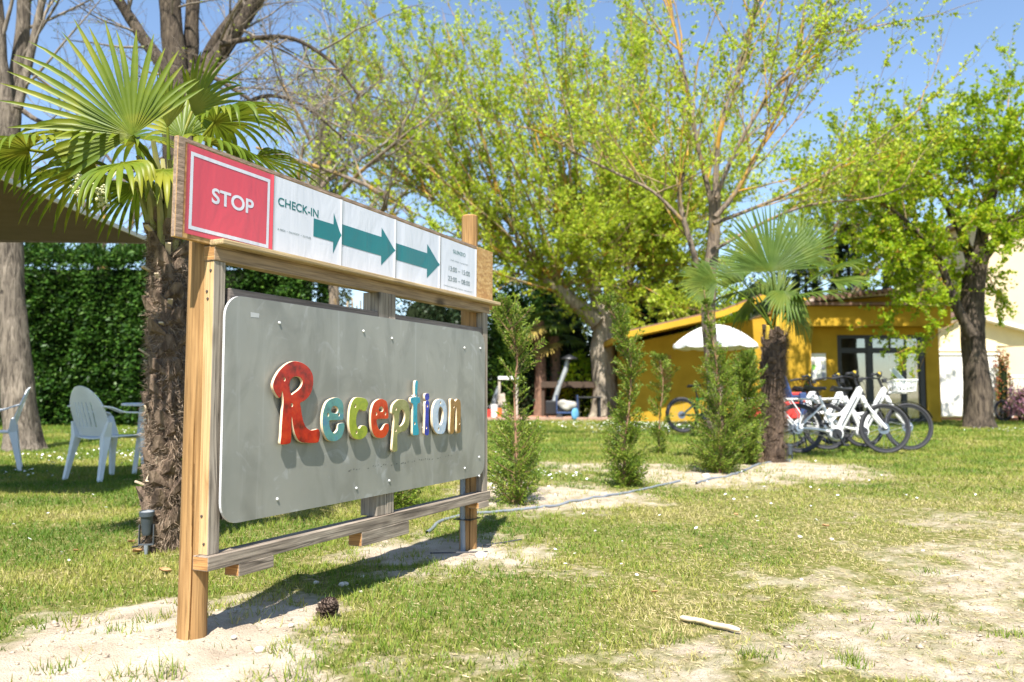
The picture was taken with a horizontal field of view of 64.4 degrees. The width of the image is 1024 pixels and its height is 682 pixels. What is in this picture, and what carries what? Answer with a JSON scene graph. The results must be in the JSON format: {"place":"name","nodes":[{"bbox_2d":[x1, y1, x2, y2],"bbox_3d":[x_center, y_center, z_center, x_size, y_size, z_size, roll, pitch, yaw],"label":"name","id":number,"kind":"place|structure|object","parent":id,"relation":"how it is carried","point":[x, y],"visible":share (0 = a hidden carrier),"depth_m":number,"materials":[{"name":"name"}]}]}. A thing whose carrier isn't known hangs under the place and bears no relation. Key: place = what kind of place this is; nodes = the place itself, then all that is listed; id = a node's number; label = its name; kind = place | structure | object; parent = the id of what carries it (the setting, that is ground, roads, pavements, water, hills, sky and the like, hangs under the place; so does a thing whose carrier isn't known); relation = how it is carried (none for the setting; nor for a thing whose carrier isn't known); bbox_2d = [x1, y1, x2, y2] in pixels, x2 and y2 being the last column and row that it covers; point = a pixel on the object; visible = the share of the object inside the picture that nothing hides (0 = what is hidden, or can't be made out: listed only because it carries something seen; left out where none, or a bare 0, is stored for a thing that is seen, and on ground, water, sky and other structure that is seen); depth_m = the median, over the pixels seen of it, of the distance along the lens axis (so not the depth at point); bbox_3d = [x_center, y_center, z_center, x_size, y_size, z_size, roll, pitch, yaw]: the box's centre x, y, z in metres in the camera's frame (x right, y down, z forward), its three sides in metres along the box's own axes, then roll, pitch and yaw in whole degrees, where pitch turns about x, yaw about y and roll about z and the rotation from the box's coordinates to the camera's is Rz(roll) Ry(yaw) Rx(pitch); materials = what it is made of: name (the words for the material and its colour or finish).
{"place":"outdoors","nodes":[
{"label":"outdoors","id":0,"kind":"place"},
{"bbox_2d":[0,400,1023,681],"bbox_3d":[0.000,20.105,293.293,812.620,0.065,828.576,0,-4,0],"label":"ground","id":1,"kind":"structure","parent":0,"point":[202,662],"depth_m":3.30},
{"bbox_2d":[0,387,30,470],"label":"plastic chair","id":2,"kind":"object","parent":1,"relation":"on","point":[12,431],"visible":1,"depth_m":8.75,"materials":[{"name":"white plastic"}]},
{"bbox_2d":[0,175,146,243],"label":"awning","id":3,"kind":"object","parent":1,"relation":"on","point":[22,231],"visible":0.8,"depth_m":7.11,"materials":[{"name":"fabric"}]},
{"bbox_2d":[22,24,161,269],"bbox_3d":[-15.080,-4.489,30.399,7.282,14.666,6.939,4,-5,-44],"label":"woodland tree","id":4,"kind":"object","parent":1,"relation":"on","point":[104,207],"visible":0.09,"depth_m":30.47,"materials":[{"name":"plant"}]},
{"bbox_2d":[62,386,146,481],"bbox_3d":[-3.992,0.894,7.975,0.663,0.903,0.605,-2,-4,26],"label":"plastic chair","id":5,"kind":"object","parent":1,"relation":"on","point":[105,431],"visible":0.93,"depth_m":7.81,"materials":[{"name":"white plastic"}]},
{"bbox_2d":[0,0,223,451],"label":"plane tree","id":6,"kind":"object","parent":1,"relation":"on","point":[17,378],"visible":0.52,"depth_m":12.22,"materials":[{"name":"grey plant"}]},
{"bbox_2d":[121,403,144,473],"bbox_3d":[-3.621,1.029,8.701,1.040,0.733,1.040,0,-4,0],"label":"plastic table","id":7,"kind":"object","parent":1,"relation":"on","point":[135,460],"visible":0.18,"depth_m":8.40,"materials":[{"name":"white plastic"}]},
{"bbox_2d":[132,510,154,554],"bbox_3d":[-1.981,1.042,4.362,0.093,0.280,0.238,2,-4,-32],"label":"garden spotlight","id":8,"kind":"object","parent":1,"relation":"on","point":[146,526],"visible":0.98,"depth_m":4.29,"materials":[{"name":"grey plastic"}]},
{"bbox_2d":[0,226,328,425],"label":"hedge","id":9,"kind":"object","parent":1,"relation":"on","point":[86,328],"visible":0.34,"depth_m":21.23,"materials":[{"name":"green plant"}]},
{"bbox_2d":[159,567,171,571],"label":"dry leaf","id":10,"kind":"object","parent":1,"relation":"on","point":[166,569],"visible":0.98,"depth_m":3.78,"materials":[{"name":"plant"}]},
{"bbox_2d":[0,18,331,552],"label":"fan palm","id":11,"kind":"object","parent":1,"relation":"on","point":[92,134],"visible":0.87,"depth_m":4.38,"materials":[{"name":"green plant"}]},
{"bbox_2d":[27,0,459,348],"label":"bare tree","id":12,"kind":"object","parent":1,"relation":"on","point":[226,38],"visible":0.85,"depth_m":13.57,"materials":[{"name":"brown plant"}]},
{"bbox_2d":[254,646,264,652],"bbox_3d":[-0.797,0.973,2.563,0.036,0.022,0.036,-2,-4,22],"label":"stone","id":13,"kind":"object","parent":1,"relation":"on","point":[259,649],"visible":1,"depth_m":2.55,"materials":[{"name":"white stone"}]},
{"bbox_2d":[315,596,338,619],"bbox_3d":[-0.675,0.980,2.982,0.080,0.100,0.080,28,21,-19],"label":"pine cone","id":14,"kind":"object","parent":1,"relation":"on","point":[330,604],"visible":0.95,"depth_m":2.96,"materials":[{"name":"brown plant"}]},
{"bbox_2d":[312,137,353,306],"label":"conifer tree","id":15,"kind":"object","parent":1,"relation":"on","point":[347,297],"visible":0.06,"depth_m":34.31,"materials":[{"name":"green plant"}]},
{"bbox_2d":[171,135,500,639],"bbox_3d":[-0.617,0.222,3.587,0.180,1.967,2.252,-2,-4,25],"label":"reception sign","id":16,"kind":"object","parent":1,"relation":"on","point":[375,403],"visible":0.97,"depth_m":3.15,"materials":[{"name":"brown wood"}]},
{"bbox_2d":[338,581,348,586],"bbox_3d":[-0.733,1.059,3.539,0.045,0.024,0.038,2,-4,-30],"label":"stone","id":17,"kind":"object","parent":1,"relation":"on","point":[344,584],"visible":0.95,"depth_m":3.52,"materials":[{"name":"grey stone"}]},
{"bbox_2d":[203,25,491,304],"bbox_3d":[-4.195,-2.905,20.466,7.827,10.212,5.807,-1,-4,17],"label":"woodland tree","id":18,"kind":"object","parent":1,"relation":"on","point":[322,169],"visible":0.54,"depth_m":19.82,"materials":[{"name":"green plant"}]},
{"bbox_2d":[248,0,468,208],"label":"woodland tree","id":19,"kind":"object","parent":1,"relation":"on","point":[329,93],"visible":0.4,"depth_m":25.32,"materials":[{"name":"green plant"}]},
{"bbox_2d":[293,81,468,221],"bbox_3d":[-4.999,-3.854,34.544,7.585,13.942,5.684,0,-4,0],"label":"woodland tree","id":20,"kind":"object","parent":1,"relation":"on","point":[393,208],"visible":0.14,"depth_m":33.85,"materials":[{"name":"green plant"}]},
{"bbox_2d":[394,487,424,509],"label":"shrub","id":21,"kind":"object","parent":1,"relation":"on","point":[402,499],"visible":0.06,"depth_m":5.60,"materials":[{"name":"green plant"}]},
{"bbox_2d":[395,298,488,364],"bbox_3d":[-2.992,-0.031,26.975,3.969,5.540,3.404,-1,-4,18],"label":"shrub","id":22,"kind":"object","parent":1,"relation":"on","point":[426,311],"visible":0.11,"depth_m":26.51,"materials":[{"name":"green plant"}]},
{"bbox_2d":[430,551,487,553],"bbox_3d":[-0.274,1.096,4.215,0.300,0.009,0.012,1,-4,-10],"label":"rod","id":23,"kind":"object","parent":1,"relation":"on","point":[454,552],"visible":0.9,"depth_m":4.20,"materials":[{"name":"grey metal"}]},
{"bbox_2d":[446,295,507,408],"bbox_3d":[-1.610,0.316,29.055,3.073,5.094,3.126,0,-4,0],"label":"shrub","id":24,"kind":"object","parent":1,"relation":"on","point":[496,336],"visible":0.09,"depth_m":28.46,"materials":[{"name":"green plant"}]},
{"bbox_2d":[474,551,486,558],"bbox_3d":[-0.159,1.097,4.159,0.064,0.039,0.058,-1,-4,21],"label":"stone","id":25,"kind":"object","parent":1,"relation":"on","point":[479,554],"visible":0.98,"depth_m":4.14,"materials":[{"name":"white stone"}]},
{"bbox_2d":[483,539,521,545],"bbox_3d":[-0.050,1.124,4.534,0.245,0.019,0.017,2,-4,-29],"label":"rod","id":26,"kind":"object","parent":1,"relation":"on","point":[502,542],"visible":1,"depth_m":4.53,"materials":[{"name":"grey metal"}]},
{"bbox_2d":[487,325,526,411],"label":"shrub","id":27,"kind":"object","parent":1,"relation":"on","point":[492,358],"visible":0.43,"depth_m":28.43,"materials":[{"name":"green plant"}]},
{"bbox_2d":[498,376,518,416],"bbox_3d":[-0.119,1.864,26.427,0.660,1.417,0.615,0,-4,0],"label":"work bench","id":28,"kind":"object","parent":1,"relation":"on","point":[501,398],"visible":0.52,"depth_m":26.18,"materials":[{"name":"white paint"}]},
{"bbox_2d":[214,0,807,416],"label":"willow tree","id":29,"kind":"object","parent":1,"relation":"on","point":[647,238],"visible":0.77,"depth_m":26.90,"materials":[{"name":"green plant"}]},
{"bbox_2d":[2,419,1021,579],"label":"daisies","id":30,"kind":"object","parent":1,"relation":"on","point":[490,483],"visible":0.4,"depth_m":8.86,"materials":[{"name":"white plant"}]},
{"bbox_2d":[2,461,1023,681],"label":"earth crumbs","id":31,"kind":"object","parent":1,"relation":"on","point":[54,623],"visible":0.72,"depth_m":2.81,"materials":[{"name":"beige soil"}]},
{"bbox_2d":[487,290,549,504],"bbox_3d":[0.004,0.440,6.271,0.563,1.661,0.571,0,-4,0],"label":"young conifer","id":32,"kind":"object","parent":1,"relation":"on","point":[516,478],"visible":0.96,"depth_m":6.23,"materials":[{"name":"green plant"}]},
{"bbox_2d":[488,267,565,414],"bbox_3d":[0.104,-0.005,30.213,3.839,5.630,2.745,0,-4,0],"label":"shrub","id":33,"kind":"object","parent":1,"relation":"on","point":[523,302],"visible":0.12,"depth_m":29.66,"materials":[{"name":"green plant"}]},
{"bbox_2d":[30,556,1023,681],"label":"grass tufts","id":34,"kind":"object","parent":1,"relation":"on","point":[850,659],"visible":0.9,"depth_m":2.54,"materials":[{"name":"green plant"}]},
{"bbox_2d":[502,349,584,414],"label":"shrub","id":35,"kind":"object","parent":1,"relation":"on","point":[529,399],"visible":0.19,"depth_m":28.87,"materials":[{"name":"green plant"}]},
{"bbox_2d":[426,480,680,532],"bbox_3d":[0.429,1.248,6.375,0.284,0.048,3.470,-3,-5,37],"label":"conduit hose","id":36,"kind":"object","parent":1,"relation":"on","point":[528,508],"visible":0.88,"depth_m":6.08,"materials":[{"name":"grey plastic"}]},
{"bbox_2d":[521,320,587,414],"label":"fan palm","id":37,"kind":"object","parent":1,"relation":"on","point":[553,347],"visible":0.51,"depth_m":28.72,"materials":[{"name":"green plant"}]},
{"bbox_2d":[507,249,602,355],"bbox_3d":[1.562,-0.525,32.984,4.530,7.326,3.854,0,-4,0],"label":"shrub","id":38,"kind":"object","parent":1,"relation":"on","point":[550,300],"visible":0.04,"depth_m":32.23,"materials":[{"name":"green plant"}]},
{"bbox_2d":[487,417,625,420],"bbox_3d":[1.981,2.447,25.460,6.475,0.138,0.212,0,-4,0],"label":"garden edging","id":39,"kind":"object","parent":1,"relation":"on","point":[561,418],"visible":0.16,"depth_m":25.37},
{"bbox_2d":[556,395,578,417],"bbox_3d":[1.732,2.109,25.692,0.720,0.797,0.550,0,-4,0],"label":"tool cart","id":40,"kind":"object","parent":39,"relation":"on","point":[559,413],"visible":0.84,"depth_m":25.46,"materials":[{"name":"blue plastic"}]},
{"bbox_2d":[557,399,576,411],"bbox_3d":[1.736,2.051,25.715,0.637,0.407,0.614,0,-4,3],"label":"cloth bundle","id":41,"kind":"object","parent":40,"relation":"on","point":[565,405],"visible":0.94,"depth_m":25.49,"materials":[{"name":"white fabric"}]},
{"bbox_2d":[572,408,578,419],"bbox_3d":[1.979,2.293,25.409,0.269,0.397,0.145,1,-4,-19],"label":"plastic bag","id":42,"kind":"object","parent":40,"relation":"on","point":[575,413],"visible":0.92,"depth_m":25.35,"materials":[{"name":"blue plastic"}]},
{"bbox_2d":[529,296,592,403],"bbox_3d":[1.867,0.556,31.033,4.591,4.889,3.391,0,-4,0],"label":"shrub","id":43,"kind":"object","parent":1,"relation":"on","point":[577,332],"visible":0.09,"depth_m":30.53,"materials":[{"name":"green plant"}]},
{"bbox_2d":[545,355,576,416],"bbox_3d":[1.612,1.496,26.459,1.060,2.126,0.546,0,-4,0],"label":"garden stove","id":44,"kind":"object","parent":1,"relation":"on","point":[550,407],"visible":0.78,"depth_m":26.37,"materials":[{"name":"grey metal"}]},
{"bbox_2d":[541,382,595,415],"bbox_3d":[1.945,2.028,27.887,1.950,1.253,1.240,0,-4,0],"label":"bench","id":45,"kind":"object","parent":1,"relation":"on","point":[569,385],"visible":0.67,"depth_m":27.30,"materials":[{"name":"brown wood"}]},
{"bbox_2d":[557,349,591,416],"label":"shrub","id":46,"kind":"object","parent":1,"relation":"on","point":[579,371],"visible":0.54,"depth_m":28.13,"materials":[{"name":"green plant"}]},
{"bbox_2d":[574,397,601,416],"bbox_3d":[2.462,2.170,26.214,0.840,0.750,0.700,0,-4,0],"label":"dark table","id":47,"kind":"object","parent":1,"relation":"on","point":[598,406],"visible":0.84,"depth_m":25.92,"materials":[{"name":"black plastic"}]},
{"bbox_2d":[596,291,650,487],"bbox_3d":[1.011,0.445,7.354,0.505,1.792,0.553,0,-4,0],"label":"young conifer","id":48,"kind":"object","parent":1,"relation":"on","point":[627,474],"visible":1,"depth_m":7.32,"materials":[{"name":"green plant"}]},
{"bbox_2d":[589,265,684,356],"bbox_3d":[5.010,-0.272,31.051,4.372,6.556,3.341,0,-4,0],"label":"shrub","id":49,"kind":"object","parent":1,"relation":"on","point":[645,312],"visible":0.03,"depth_m":30.29,"materials":[{"name":"green plant"}]},
{"bbox_2d":[645,350,679,453],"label":"young conifer","id":50,"kind":"object","parent":1,"relation":"on","point":[658,357],"visible":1,"depth_m":11.45,"materials":[{"name":"green plant"}]},
{"bbox_2d":[665,385,731,432],"bbox_3d":[4.122,1.385,16.979,1.817,1.044,0.686,2,-4,-29],"label":"mountain bicycle","id":51,"kind":"object","parent":1,"relation":"on","point":[681,414],"visible":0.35,"depth_m":16.87,"materials":[{"name":"rubber"}]},
{"bbox_2d":[652,260,747,333],"bbox_3d":[6.971,-0.231,32.184,4.886,6.634,3.988,-1,-4,21],"label":"shrub","id":52,"kind":"object","parent":1,"relation":"on","point":[725,317],"visible":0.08,"depth_m":31.64,"materials":[{"name":"green plant"}]},
{"bbox_2d":[702,473,710,477],"bbox_3d":[1.946,1.355,8.152,0.088,0.060,0.092,-1,-4,19],"label":"stone","id":53,"kind":"object","parent":1,"relation":"on","point":[706,475],"visible":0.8,"depth_m":8.13,"materials":[{"name":"white stone"}]},
{"bbox_2d":[604,294,811,422],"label":"yellow wing","id":54,"kind":"structure","parent":1,"relation":"on","point":[686,374],"depth_m":24.36,"materials":[{"name":"yellow paint"}]},
{"bbox_2d":[680,615,740,631],"bbox_3d":[0.704,1.004,2.891,0.227,0.024,0.025,-3,-5,37],"label":"stick","id":55,"kind":"object","parent":1,"relation":"on","point":[724,626],"visible":1,"depth_m":2.88,"materials":[{"name":"beige wood"}]},
{"bbox_2d":[673,325,758,350],"bbox_3d":[5.419,0.870,21.589,2.268,2.736,2.190,0,-4,0],"label":"parasol","id":56,"kind":"object","parent":1,"relation":"on","point":[692,340],"visible":0.58,"depth_m":21.01,"materials":[{"name":"fabric"}]},
{"bbox_2d":[437,0,1001,438],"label":"slender tree","id":57,"kind":"object","parent":1,"relation":"on","point":[716,211],"visible":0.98,"depth_m":14.45,"materials":[{"name":"green plant"}]},
{"bbox_2d":[684,286,756,473],"bbox_3d":[2.235,0.411,8.683,0.741,2.041,0.706,-3,-5,40],"label":"young conifer","id":58,"kind":"object","parent":1,"relation":"on","point":[714,459],"visible":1,"depth_m":8.62,"materials":[{"name":"green plant"}]},
{"bbox_2d":[695,459,787,483],"bbox_3d":[2.513,1.408,8.856,0.162,0.044,3.151,-2,-4,33],"label":"conduit hose","id":59,"kind":"object","parent":1,"relation":"on","point":[726,476],"visible":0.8,"depth_m":8.30,"materials":[{"name":"grey plastic"}]},
{"bbox_2d":[720,347,771,464],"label":"young conifer","id":60,"kind":"object","parent":1,"relation":"on","point":[746,370],"visible":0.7,"depth_m":9.60,"materials":[{"name":"green plant"}]},
{"bbox_2d":[751,450,764,462],"bbox_3d":[2.931,1.447,10.055,0.400,0.259,0.349,-3,-5,42],"label":"boulder","id":61,"kind":"object","parent":1,"relation":"on","point":[761,458],"visible":0.11,"depth_m":9.90,"materials":[{"name":"beige stone"}]},
{"bbox_2d":[715,243,810,320],"bbox_3d":[10.272,-0.430,34.327,5.407,7.335,4.483,0,-4,0],"label":"shrub","id":62,"kind":"object","parent":1,"relation":"on","point":[755,311],"visible":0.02,"depth_m":33.56,"materials":[{"name":"green plant"}]},
{"bbox_2d":[676,203,878,462],"bbox_3d":[3.365,-0.107,10.128,2.324,3.404,1.810,-2,-4,22],"label":"fan palm","id":63,"kind":"object","parent":1,"relation":"on","point":[802,247],"visible":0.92,"depth_m":9.91,"materials":[{"name":"green plant"}]},
{"bbox_2d":[786,444,792,461],"bbox_3d":[3.336,1.407,9.998,0.094,0.281,0.229,4,-5,-44],"label":"garden spotlight","id":64,"kind":"object","parent":1,"relation":"on","point":[789,448],"visible":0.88,"depth_m":9.93,"materials":[{"name":"grey plastic"}]},
{"bbox_2d":[741,374,856,444],"bbox_3d":[4.634,1.112,13.185,1.873,1.164,0.659,0,-9,2],"label":"bicycle","id":65,"kind":"object","parent":1,"relation":"on","point":[812,394],"visible":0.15,"depth_m":13.13,"materials":[{"name":"metal"}]},
{"bbox_2d":[790,260,823,297],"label":"conifer tree","id":66,"kind":"object","parent":1,"relation":"on","point":[812,285],"visible":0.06,"depth_m":34.47,"materials":[{"name":"green plant"}]},
{"bbox_2d":[797,372,821,422],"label":"potted red shrub","id":67,"kind":"object","parent":1,"relation":"on","point":[806,383],"visible":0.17,"depth_m":22.78,"materials":[{"name":"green plant"}]},
{"bbox_2d":[783,373,884,446],"bbox_3d":[4.869,1.062,12.629,1.873,1.189,0.659,0,-8,-3],"label":"bicycle","id":68,"kind":"object","parent":1,"relation":"on","point":[800,393],"visible":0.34,"depth_m":12.57,"materials":[{"name":"metal"}]},
{"bbox_2d":[783,370,910,453],"bbox_3d":[4.614,0.995,11.408,1.873,1.164,0.659,0,-9,5],"label":"bicycle","id":69,"kind":"object","parent":1,"relation":"on","point":[834,433],"visible":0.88,"depth_m":11.36,"materials":[{"name":"metal"}]},
{"bbox_2d":[827,223,869,294],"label":"conifer tree","id":70,"kind":"object","parent":1,"relation":"on","point":[843,249],"visible":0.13,"depth_m":34.10,"materials":[{"name":"green plant"}]},
{"bbox_2d":[750,288,959,422],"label":"reception hall","id":71,"kind":"structure","parent":1,"relation":"on","point":[835,340],"depth_m":23.82,"materials":[{"name":"paint"}]},
{"bbox_2d":[811,353,825,379],"bbox_3d":[8.958,0.747,23.776,0.450,0.768,0.043,0,-4,0],"label":"notice board","id":72,"kind":"object","parent":71,"relation":"attached to","point":[818,363],"visible":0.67,"depth_m":23.76,"materials":[{"name":"white paper"}]},
{"bbox_2d":[837,335,926,422],"bbox_3d":[10.832,1.107,23.879,2.586,2.564,0.200,0,-4,0],"label":"entrance door","id":73,"kind":"structure","parent":71,"relation":"in","point":[869,350],"depth_m":23.86,"materials":[{"name":"black glass"}]},
{"bbox_2d":[772,93,960,292],"bbox_3d":[14.677,-3.284,33.036,8.240,12.615,6.969,0,-4,0],"label":"woodland tree","id":74,"kind":"object","parent":1,"relation":"on","point":[837,225],"visible":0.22,"depth_m":33.18,"materials":[{"name":"green plant"}]},
{"bbox_2d":[802,368,932,450],"bbox_3d":[5.256,1.010,12.062,1.873,1.223,0.659,0,-10,6],"label":"bicycle","id":75,"kind":"object","parent":1,"relation":"on","point":[882,394],"visible":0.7,"depth_m":12.01,"materials":[{"name":"metal"}]},
{"bbox_2d":[748,17,1023,428],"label":"leafy tree","id":76,"kind":"object","parent":1,"relation":"on","point":[933,244],"visible":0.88,"depth_m":19.94,"materials":[{"name":"green plant"}]},
{"bbox_2d":[880,260,908,288],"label":"conifer tree","id":77,"kind":"object","parent":1,"relation":"on","point":[886,285],"visible":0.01,"depth_m":33.56,"materials":[{"name":"green plant"}]},
{"bbox_2d":[911,268,993,320],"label":"shrub","id":78,"kind":"object","parent":1,"relation":"on","point":[987,313],"depth_m":30.99,"materials":[{"name":"green plant"}]},
{"bbox_2d":[938,312,1023,420],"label":"cream annex","id":79,"kind":"object","parent":1,"relation":"on","point":[1010,334],"visible":0.27,"depth_m":25.54,"materials":[{"name":"paint"}]},
{"bbox_2d":[993,347,1014,418],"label":"red leaved shrub","id":80,"kind":"object","parent":1,"relation":"on","point":[1002,381],"visible":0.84,"depth_m":25.11,"materials":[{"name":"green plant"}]},
{"bbox_2d":[994,389,1016,421],"bbox_3d":[15.355,1.918,24.593,1.737,1.039,0.686,3,-5,-34],"label":"mountain bicycle","id":81,"kind":"object","parent":1,"relation":"on","point":[1001,410],"visible":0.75,"depth_m":24.43,"materials":[{"name":"rubber"}]},
{"bbox_2d":[1002,385,1023,420],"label":"flowering shrub","id":82,"kind":"object","parent":1,"relation":"on","point":[1017,401],"visible":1,"depth_m":23.99,"materials":[{"name":"pink plant"}]},
{"bbox_2d":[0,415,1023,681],"bbox_3d":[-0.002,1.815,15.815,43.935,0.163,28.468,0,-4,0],"label":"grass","id":83,"kind":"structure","parent":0,"point":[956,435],"depth_m":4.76,"materials":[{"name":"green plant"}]},
{"bbox_2d":[0,425,1023,681],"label":"dead grass","id":84,"kind":"structure","parent":0,"point":[828,649],"depth_m":3.73,"materials":[{"name":"plant"}]},
{"bbox_2d":[3,0,1023,346],"label":"sky","id":85,"kind":"structure","parent":0,"point":[964,33],"materials":[{"name":"blue"}]},
{"bbox_2d":[508,415,571,416],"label":"paving","id":86,"kind":"structure","parent":0,"point":[543,416],"depth_m":27.14,"materials":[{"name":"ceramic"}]},
{"bbox_2d":[487,406,490,416],"bbox_3d":[-0.751,2.249,25.808,0.196,0.359,0.196,3,-5,-34],"label":"bucket","id":87,"kind":"object","parent":86,"relation":"on","point":[488,412],"visible":0.57,"depth_m":25.72,"materials":[{"name":"red paint"}]},
{"bbox_2d":[490,399,497,416],"bbox_3d":[-0.563,2.141,25.815,0.235,0.575,0.235,-3,-5,34],"label":"bucket","id":88,"kind":"object","parent":86,"relation":"on","point":[494,407],"visible":0.82,"depth_m":25.72,"materials":[{"name":"white paint"}]},
{"bbox_2d":[490,386,497,408],"bbox_3d":[-0.588,2.002,26.826,0.444,1.045,0.175,0,-4,0],"label":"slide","id":89,"kind":"object","parent":86,"relation":"on","point":[495,396],"visible":0.33,"depth_m":26.77,"materials":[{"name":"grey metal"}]},
{"bbox_2d":[497,404,501,416],"bbox_3d":[-0.397,2.222,25.810,0.157,0.413,0.157,3,-5,-34],"label":"bucket","id":90,"kind":"object","parent":86,"relation":"on","point":[499,410],"visible":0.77,"depth_m":25.74,"materials":[{"name":"plastic"}]},
{"bbox_2d":[506,307,572,415],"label":"fan palm","id":91,"kind":"object","parent":86,"relation":"on","point":[540,366],"visible":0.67,"depth_m":28.13,"materials":[{"name":"plant"}]},
{"bbox_2d":[898,214,1023,395],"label":"tall cream house","id":92,"kind":"structure","parent":0,"point":[1015,262],"depth_m":36.24,"materials":[{"name":"paint"}]}
]}

